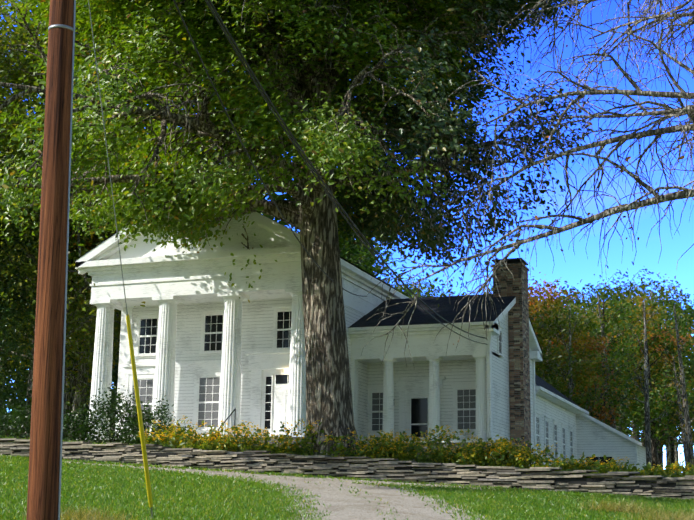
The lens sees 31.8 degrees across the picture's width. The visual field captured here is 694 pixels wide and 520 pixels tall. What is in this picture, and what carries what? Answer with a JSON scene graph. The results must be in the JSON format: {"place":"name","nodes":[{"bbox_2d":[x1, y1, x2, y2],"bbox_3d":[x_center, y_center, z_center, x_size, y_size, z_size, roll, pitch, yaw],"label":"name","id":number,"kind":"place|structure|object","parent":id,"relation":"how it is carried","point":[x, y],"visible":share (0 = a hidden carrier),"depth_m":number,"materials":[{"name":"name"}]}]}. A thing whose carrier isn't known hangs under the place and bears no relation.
{"place":"outdoors","nodes":[
{"label":"outdoors","id":0,"kind":"place"},
{"bbox_2d":[67,461,486,519],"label":"driveway gravel","id":1,"kind":"structure","parent":0,"point":[345,504],"depth_m":24.47,"materials":[{"name":"grey gravel"}]},
{"bbox_2d":[0,420,693,519],"bbox_3d":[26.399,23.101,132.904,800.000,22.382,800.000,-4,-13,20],"label":"ground","id":2,"kind":"structure","parent":0,"point":[287,502],"depth_m":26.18,"materials":[{"name":"green plant"}]},
{"bbox_2d":[4,359,25,413],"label":"forest tree","id":3,"kind":"object","parent":2,"relation":"on","point":[11,388],"visible":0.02,"depth_m":70.70,"materials":[{"name":"green plant"}]},
{"bbox_2d":[0,93,37,293],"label":"forest tree","id":4,"kind":"object","parent":2,"relation":"on","point":[18,164],"depth_m":54.76,"materials":[{"name":"green plant"}]},
{"bbox_2d":[0,151,67,437],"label":"forest tree","id":5,"kind":"object","parent":2,"relation":"on","point":[6,309],"depth_m":45.58,"materials":[{"name":"green plant"}]},
{"bbox_2d":[0,0,91,387],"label":"forest tree","id":6,"kind":"object","parent":2,"relation":"on","point":[2,69],"depth_m":48.70,"materials":[{"name":"green plant"}]},
{"bbox_2d":[26,0,73,519],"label":"utility pole","id":7,"kind":"object","parent":2,"relation":"on","point":[43,479],"visible":0.83,"depth_m":13.10,"materials":[{"name":"brown wood"}]},
{"bbox_2d":[0,229,119,437],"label":"forest tree","id":8,"kind":"object","parent":2,"relation":"on","point":[115,374],"depth_m":55.92,"materials":[{"name":"green plant"}]},
{"bbox_2d":[0,90,120,440],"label":"forest tree","id":9,"kind":"object","parent":2,"relation":"on","point":[35,239],"depth_m":55.26,"materials":[{"name":"green plant"}]},
{"bbox_2d":[0,82,139,437],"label":"forest tree","id":10,"kind":"object","parent":2,"relation":"on","point":[85,326],"depth_m":46.60,"materials":[{"name":"green plant"}]},
{"bbox_2d":[4,133,151,439],"bbox_3d":[-11.195,1.260,53.157,9.129,15.618,11.763,5,-13,-19],"label":"forest tree","id":11,"kind":"object","parent":2,"relation":"on","point":[77,401],"depth_m":51.15,"materials":[{"name":"green plant"}]},
{"bbox_2d":[0,1,162,373],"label":"forest tree","id":12,"kind":"object","parent":2,"relation":"on","point":[71,254],"depth_m":50.75,"materials":[{"name":"green plant"}]},
{"bbox_2d":[0,381,190,444],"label":"shrubs","id":13,"kind":"object","parent":2,"relation":"on","point":[90,430],"depth_m":39.15,"materials":[{"name":"green plant"}]},
{"bbox_2d":[48,0,152,519],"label":"metal pole wires","id":14,"kind":"object","parent":2,"relation":"on","point":[67,238],"visible":0.73,"depth_m":13.45,"materials":[{"name":"silver metal"}]},
{"bbox_2d":[126,314,152,506],"bbox_3d":[-3.005,2.241,17.688,0.072,2.608,2.015,0,-12,4],"label":"guy wire guard","id":15,"kind":"object","parent":14,"relation":"attached to","point":[143,445],"visible":1,"depth_m":17.66,"materials":[{"name":"yellow plastic"}]},
{"bbox_2d":[84,352,118,428],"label":"forest tree","id":16,"kind":"object","parent":2,"relation":"on","point":[114,384],"depth_m":97.72,"materials":[{"name":"green plant"}]},
{"bbox_2d":[111,312,118,429],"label":"forest tree","id":17,"kind":"object","parent":2,"relation":"on","point":[115,394],"depth_m":100.22,"materials":[{"name":"green plant"}]},
{"bbox_2d":[0,0,253,437],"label":"forest tree","id":18,"kind":"object","parent":2,"relation":"on","point":[17,37],"depth_m":48.81,"materials":[{"name":"green plant"}]},
{"bbox_2d":[0,0,297,296],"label":"forest tree","id":19,"kind":"object","parent":2,"relation":"on","point":[32,104],"depth_m":50.14,"materials":[{"name":"green plant"}]},
{"bbox_2d":[185,42,372,257],"bbox_3d":[-4.254,-1.908,59.216,13.226,25.095,15.953,2,-12,-4],"label":"forest tree","id":20,"kind":"object","parent":2,"relation":"on","point":[285,224],"depth_m":60.28,"materials":[{"name":"green plant"}]},
{"bbox_2d":[77,437,486,459],"bbox_3d":[-1.169,7.617,42.945,13.010,2.090,12.580,-4,-13,20],"label":"house foundation","id":21,"kind":"object","parent":2,"relation":"on","point":[462,445],"depth_m":40.17,"materials":[{"name":"grey stone"}]},
{"bbox_2d":[0,0,576,460],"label":"tree","id":22,"kind":"object","parent":2,"relation":"on","point":[328,394],"visible":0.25,"depth_m":34.70,"materials":[{"name":"plant"}]},
{"bbox_2d":[0,0,517,302],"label":"oak leaves","id":23,"kind":"object","parent":22,"relation":"attached to","point":[188,222],"visible":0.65,"depth_m":32.64,"materials":[{"name":"green plant"}]},
{"bbox_2d":[319,0,605,306],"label":"shaded oak leaves","id":24,"kind":"object","parent":22,"relation":"attached to","point":[458,127],"visible":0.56,"depth_m":35.55,"materials":[{"name":"green plant"}]},
{"bbox_2d":[5,497,693,519],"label":"long grass clumps","id":25,"kind":"object","parent":2,"relation":"on","point":[625,508],"visible":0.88,"depth_m":22.11,"materials":[{"name":"green plant"}]},
{"bbox_2d":[75,203,641,468],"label":"house trim","id":26,"kind":"structure","parent":2,"relation":"on","point":[168,283],"depth_m":41.19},
{"bbox_2d":[173,0,486,344],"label":"service wires","id":27,"kind":"object","parent":26,"relation":"attached to","point":[271,103],"visible":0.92,"depth_m":22.55,"materials":[{"name":"black"}]},
{"bbox_2d":[341,233,387,281],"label":"forest tree","id":28,"kind":"object","parent":2,"relation":"on","point":[350,252],"visible":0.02,"depth_m":89.22,"materials":[{"name":"green plant"}]},
{"bbox_2d":[338,211,406,277],"bbox_3d":[-0.115,3.547,61.512,10.298,15.344,8.721,-6,-14,28],"label":"forest tree","id":29,"kind":"object","parent":2,"relation":"on","point":[361,254],"depth_m":63.57,"materials":[{"name":"green plant"}]},
{"bbox_2d":[340,224,426,296],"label":"forest tree","id":30,"kind":"object","parent":2,"relation":"on","point":[392,262],"depth_m":98.56,"materials":[{"name":"green plant"}]},
{"bbox_2d":[128,298,645,469],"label":"clapboard house","id":31,"kind":"structure","parent":2,"relation":"on","point":[590,436],"depth_m":42.76,"materials":[{"name":"white wood"}]},
{"bbox_2d":[132,377,572,457],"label":"windows","id":32,"kind":"structure","parent":31,"relation":"in","point":[213,408],"depth_m":42.35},
{"bbox_2d":[75,211,635,439],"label":"house roof","id":33,"kind":"structure","parent":31,"relation":"on","point":[444,310],"depth_m":43.24,"materials":[{"name":"black"}]},
{"bbox_2d":[491,263,530,461],"bbox_3d":[5.933,4.415,43.858,1.150,8.530,1.180,-4,-13,20],"label":"house chimney","id":34,"kind":"object","parent":31,"relation":"attached to","point":[519,373],"visible":0.71,"depth_m":43.65,"materials":[{"name":"brown stone"}]},
{"bbox_2d":[309,478,487,488],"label":"gravel path wall","id":35,"kind":"structure","parent":2,"relation":"on","point":[349,481],"depth_m":31.05,"materials":[{"name":"grey stone"}]},
{"bbox_2d":[389,274,437,295],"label":"forest tree","id":36,"kind":"object","parent":2,"relation":"on","point":[414,288],"depth_m":182.43,"materials":[{"name":"plant"}]},
{"bbox_2d":[136,415,693,480],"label":"flower bed","id":37,"kind":"object","parent":2,"relation":"on","point":[479,459],"depth_m":32.83,"materials":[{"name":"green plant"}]},
{"bbox_2d":[384,268,454,297],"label":"forest tree","id":38,"kind":"object","parent":2,"relation":"on","point":[421,289],"depth_m":122.43,"materials":[{"name":"green plant"}]},
{"bbox_2d":[467,274,558,380],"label":"forest tree","id":39,"kind":"object","parent":2,"relation":"on","point":[492,292],"depth_m":84.87,"materials":[{"name":"green plant"}]},
{"bbox_2d":[361,0,693,368],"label":"bare tree","id":40,"kind":"object","parent":2,"relation":"on","point":[668,112],"depth_m":29.58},
{"bbox_2d":[488,267,576,369],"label":"forest tree","id":41,"kind":"object","parent":2,"relation":"on","point":[542,300],"depth_m":87.29,"materials":[{"name":"green plant"}]},
{"bbox_2d":[528,279,588,372],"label":"forest tree","id":42,"kind":"object","parent":2,"relation":"on","point":[531,291],"depth_m":82.59,"materials":[{"name":"plant"}]},
{"bbox_2d":[535,287,597,366],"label":"forest tree","id":43,"kind":"object","parent":2,"relation":"on","point":[571,310],"depth_m":103.04,"materials":[{"name":"plant"}]},
{"bbox_2d":[528,272,609,399],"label":"forest tree","id":44,"kind":"object","parent":2,"relation":"on","point":[549,301],"depth_m":65.36,"materials":[{"name":"green plant"}]},
{"bbox_2d":[541,327,623,424],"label":"forest tree","id":45,"kind":"object","parent":2,"relation":"on","point":[601,348],"depth_m":65.98,"materials":[{"name":"green plant"}]},
{"bbox_2d":[529,293,643,412],"bbox_3d":[11.005,6.819,62.477,6.847,10.460,6.962,4,-13,-13],"label":"forest tree","id":46,"kind":"object","parent":2,"relation":"on","point":[539,372],"depth_m":62.04,"materials":[{"name":"green plant"}]},
{"bbox_2d":[556,284,617,427],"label":"forest tree","id":47,"kind":"object","parent":2,"relation":"on","point":[596,305],"depth_m":111.51,"materials":[{"name":"green plant"}]},
{"bbox_2d":[551,341,627,432],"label":"forest tree","id":48,"kind":"object","parent":2,"relation":"on","point":[591,388],"depth_m":71.47,"materials":[{"name":"green plant"}]},
{"bbox_2d":[546,279,646,432],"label":"forest tree","id":49,"kind":"object","parent":2,"relation":"on","point":[620,316],"depth_m":69.25,"materials":[{"name":"green plant"}]},
{"bbox_2d":[568,324,635,433],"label":"forest tree","id":50,"kind":"object","parent":2,"relation":"on","point":[633,355],"depth_m":78.63,"materials":[{"name":"green plant"}]},
{"bbox_2d":[551,265,657,436],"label":"forest tree","id":51,"kind":"object","parent":2,"relation":"on","point":[614,296],"depth_m":88.18,"materials":[{"name":"green plant"}]},
{"bbox_2d":[584,295,635,429],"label":"forest tree","id":52,"kind":"object","parent":2,"relation":"on","point":[612,425],"depth_m":67.60,"materials":[{"name":"plant"}]},
{"bbox_2d":[572,261,669,434],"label":"forest tree","id":53,"kind":"object","parent":2,"relation":"on","point":[633,287],"depth_m":119.21,"materials":[{"name":"plant"}]},
{"bbox_2d":[584,299,668,439],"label":"forest tree","id":54,"kind":"object","parent":2,"relation":"on","point":[640,339],"depth_m":93.52,"materials":[{"name":"green plant"}]},
{"bbox_2d":[592,286,677,431],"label":"forest tree","id":55,"kind":"object","parent":2,"relation":"on","point":[648,327],"depth_m":83.28,"materials":[{"name":"green plant"}]},
{"bbox_2d":[602,299,679,467],"bbox_3d":[15.395,7.247,63.817,3.695,10.592,3.100,2,-12,-8],"label":"forest tree","id":56,"kind":"object","parent":2,"relation":"on","point":[645,388],"depth_m":63.55,"materials":[{"name":"plant"}]},
{"bbox_2d":[591,272,693,440],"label":"forest tree","id":57,"kind":"object","parent":2,"relation":"on","point":[655,293],"depth_m":119.36,"materials":[{"name":"green plant"}]},
{"bbox_2d":[595,276,692,453],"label":"forest tree","id":58,"kind":"object","parent":2,"relation":"on","point":[648,299],"depth_m":109.51,"materials":[{"name":"plant"}]},
{"bbox_2d":[602,274,693,468],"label":"forest tree","id":59,"kind":"object","parent":2,"relation":"on","point":[653,410],"depth_m":79.81,"materials":[{"name":"green plant"}]},
{"bbox_2d":[624,319,680,446],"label":"forest tree","id":60,"kind":"object","parent":2,"relation":"on","point":[643,434],"depth_m":149.26,"materials":[{"name":"green plant"}]},
{"bbox_2d":[617,322,693,469],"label":"forest tree","id":61,"kind":"object","parent":2,"relation":"on","point":[667,350],"depth_m":85.26,"materials":[{"name":"green plant"}]},
{"bbox_2d":[622,291,693,467],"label":"forest tree","id":62,"kind":"object","parent":2,"relation":"on","point":[691,313],"depth_m":115.08,"materials":[{"name":"green plant"}]},
{"bbox_2d":[625,312,693,463],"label":"forest tree","id":63,"kind":"object","parent":2,"relation":"on","point":[633,407],"depth_m":87.33,"materials":[{"name":"green plant"}]},
{"bbox_2d":[645,304,693,470],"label":"forest tree","id":64,"kind":"object","parent":2,"relation":"on","point":[688,422],"depth_m":59.99,"materials":[{"name":"green plant"}]},
{"bbox_2d":[658,329,693,462],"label":"forest tree","id":65,"kind":"object","parent":2,"relation":"on","point":[676,454],"depth_m":136.12,"materials":[{"name":"plant"}]},
{"bbox_2d":[659,354,693,470],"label":"forest tree","id":66,"kind":"object","parent":2,"relation":"on","point":[682,422],"depth_m":69.14,"materials":[{"name":"green plant"}]},
{"bbox_2d":[660,340,693,451],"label":"forest tree","id":67,"kind":"object","parent":2,"relation":"on","point":[689,371],"depth_m":80.92,"materials":[{"name":"green plant"}]},
{"bbox_2d":[0,438,693,498],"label":"stone wall","id":68,"kind":"structure","parent":0,"point":[532,472],"depth_m":32.29,"materials":[{"name":"grey stone"}]},
{"bbox_2d":[0,0,693,468],"label":"sky","id":69,"kind":"structure","parent":0,"point":[577,266],"materials":[{"name":"blue"}]},
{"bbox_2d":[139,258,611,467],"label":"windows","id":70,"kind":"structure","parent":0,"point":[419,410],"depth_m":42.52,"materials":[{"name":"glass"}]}
]}

